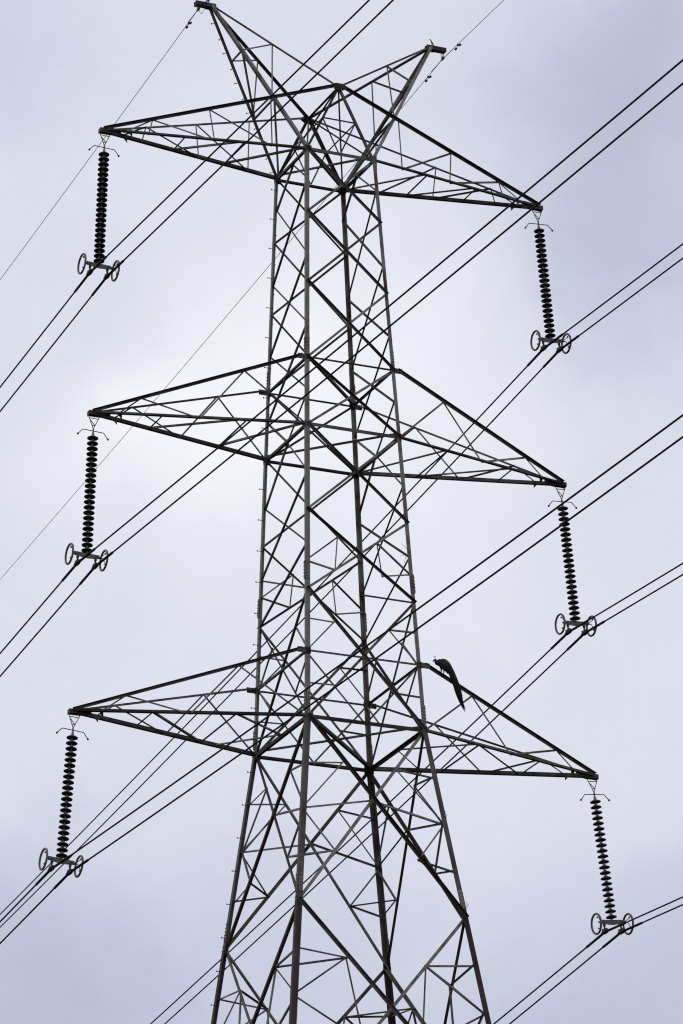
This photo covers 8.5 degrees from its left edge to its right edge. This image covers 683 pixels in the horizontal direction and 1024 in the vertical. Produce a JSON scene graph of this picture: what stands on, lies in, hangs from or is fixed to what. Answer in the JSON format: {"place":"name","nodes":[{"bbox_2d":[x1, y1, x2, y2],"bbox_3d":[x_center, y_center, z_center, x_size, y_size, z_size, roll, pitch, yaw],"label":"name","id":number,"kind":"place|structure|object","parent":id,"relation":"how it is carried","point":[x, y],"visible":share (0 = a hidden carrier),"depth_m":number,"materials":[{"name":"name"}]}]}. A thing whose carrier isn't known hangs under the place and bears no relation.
{"place":"outdoors","nodes":[
{"label":"outdoors","id":0,"kind":"place"},
{"bbox_2d":[0,0,682,1023],"label":"sky","id":1,"kind":"structure","parent":0,"point":[144,919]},
{"bbox_3d":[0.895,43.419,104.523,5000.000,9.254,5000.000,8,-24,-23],"label":"ground","id":2,"kind":"structure","parent":0,"visible":0},
{"bbox_2d":[67,0,598,1023],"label":"transmission tower","id":3,"kind":"structure","parent":2,"relation":"on","point":[355,472],"depth_m":121.44,"materials":[{"name":"metal"}]},
{"bbox_2d":[38,711,88,877],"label":"insulator string","id":4,"kind":"object","parent":3,"relation":"hanging from","point":[67,793],"visible":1,"depth_m":115.61,"materials":[{"name":"ceramic"}]},
{"bbox_2d":[0,414,682,921],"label":"power line","id":5,"kind":"object","parent":4,"relation":"hanging from","point":[354,654],"visible":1,"depth_m":101.35,"materials":[{"name":"metal"}]},
{"bbox_2d":[0,436,682,943],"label":"power line","id":6,"kind":"object","parent":4,"relation":"hanging from","point":[352,674],"visible":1,"depth_m":102.42,"materials":[{"name":"metal"}]},
{"bbox_2d":[65,413,108,571],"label":"insulator string","id":7,"kind":"object","parent":3,"relation":"hanging from","point":[92,454],"visible":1,"depth_m":118.98,"materials":[{"name":"ceramic"}]},
{"bbox_2d":[0,59,682,653],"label":"power line","id":8,"kind":"object","parent":7,"relation":"hanging from","point":[348,339],"visible":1,"depth_m":104.84,"materials":[{"name":"metal"}]},
{"bbox_2d":[0,82,682,676],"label":"power line","id":9,"kind":"object","parent":7,"relation":"hanging from","point":[346,362],"visible":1,"depth_m":105.93,"materials":[{"name":"metal"}]},
{"bbox_2d":[77,130,119,281],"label":"insulator string","id":10,"kind":"object","parent":3,"relation":"hanging from","point":[101,204],"visible":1,"depth_m":122.22,"materials":[{"name":"ceramic"}]},
{"bbox_2d":[0,0,369,387],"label":"power line","id":11,"kind":"object","parent":10,"relation":"hanging from","point":[214,151],"visible":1,"depth_m":116.43,"materials":[{"name":"metal"}]},
{"bbox_2d":[0,0,393,411],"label":"power line","id":12,"kind":"object","parent":10,"relation":"hanging from","point":[229,158],"visible":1,"depth_m":116.82,"materials":[{"name":"metal"}]},
{"bbox_2d":[432,656,465,711],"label":"peacock","id":13,"kind":"object","parent":3,"relation":"on","point":[445,665],"visible":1,"depth_m":119.99,"materials":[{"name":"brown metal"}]},
{"bbox_2d":[525,210,571,353],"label":"insulator string","id":14,"kind":"object","parent":3,"relation":"hanging from","point":[545,290],"visible":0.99,"depth_m":127.33,"materials":[{"name":"ceramic"}]},
{"bbox_2d":[0,243,682,914],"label":"power line","id":15,"kind":"object","parent":14,"relation":"hanging from","point":[362,541],"visible":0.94,"depth_m":136.94,"materials":[{"name":"metal"}]},
{"bbox_2d":[0,257,682,927],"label":"power line","id":16,"kind":"object","parent":14,"relation":"hanging from","point":[366,553],"visible":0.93,"depth_m":137.71,"materials":[{"name":"metal"}]},
{"bbox_2d":[548,486,596,636],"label":"insulator string","id":17,"kind":"object","parent":3,"relation":"hanging from","point":[563,513],"visible":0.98,"depth_m":124.36,"materials":[{"name":"ceramic"}]},
{"bbox_2d":[150,563,682,1023],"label":"power line","id":18,"kind":"object","parent":17,"relation":"hanging from","point":[549,650],"visible":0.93,"depth_m":129.85,"materials":[{"name":"metal"}]},
{"bbox_2d":[164,574,682,1023],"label":"power line","id":19,"kind":"object","parent":17,"relation":"hanging from","point":[564,652],"visible":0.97,"depth_m":130.92,"materials":[{"name":"metal"}]},
{"bbox_2d":[580,778,633,934],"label":"insulator string","id":20,"kind":"object","parent":3,"relation":"hanging from","point":[602,856],"visible":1,"depth_m":121.51,"materials":[{"name":"ceramic"}]},
{"bbox_2d":[493,896,682,1023],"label":"power line","id":21,"kind":"object","parent":20,"relation":"hanging from","point":[592,942],"visible":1,"depth_m":121.76,"materials":[{"name":"metal"}]},
{"bbox_2d":[509,904,682,1023],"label":"power line","id":22,"kind":"object","parent":20,"relation":"hanging from","point":[606,944],"visible":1,"depth_m":122.29,"materials":[{"name":"metal"}]},
{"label":"earth wire clamp","id":23,"kind":"object","parent":3,"relation":"hanging from","visible":0},
{"bbox_2d":[0,0,209,279],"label":"earth wire","id":24,"kind":"object","parent":23,"relation":"hanging from","point":[189,22],"visible":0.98,"depth_m":130.54,"materials":[{"name":"metal"}]},
{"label":"earth wire clamp","id":25,"kind":"object","parent":3,"relation":"hanging from","visible":0},
{"bbox_2d":[2,0,503,576],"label":"earth wire","id":26,"kind":"object","parent":25,"relation":"hanging from","point":[258,278],"visible":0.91,"depth_m":140.03,"materials":[{"name":"metal"}]}
]}

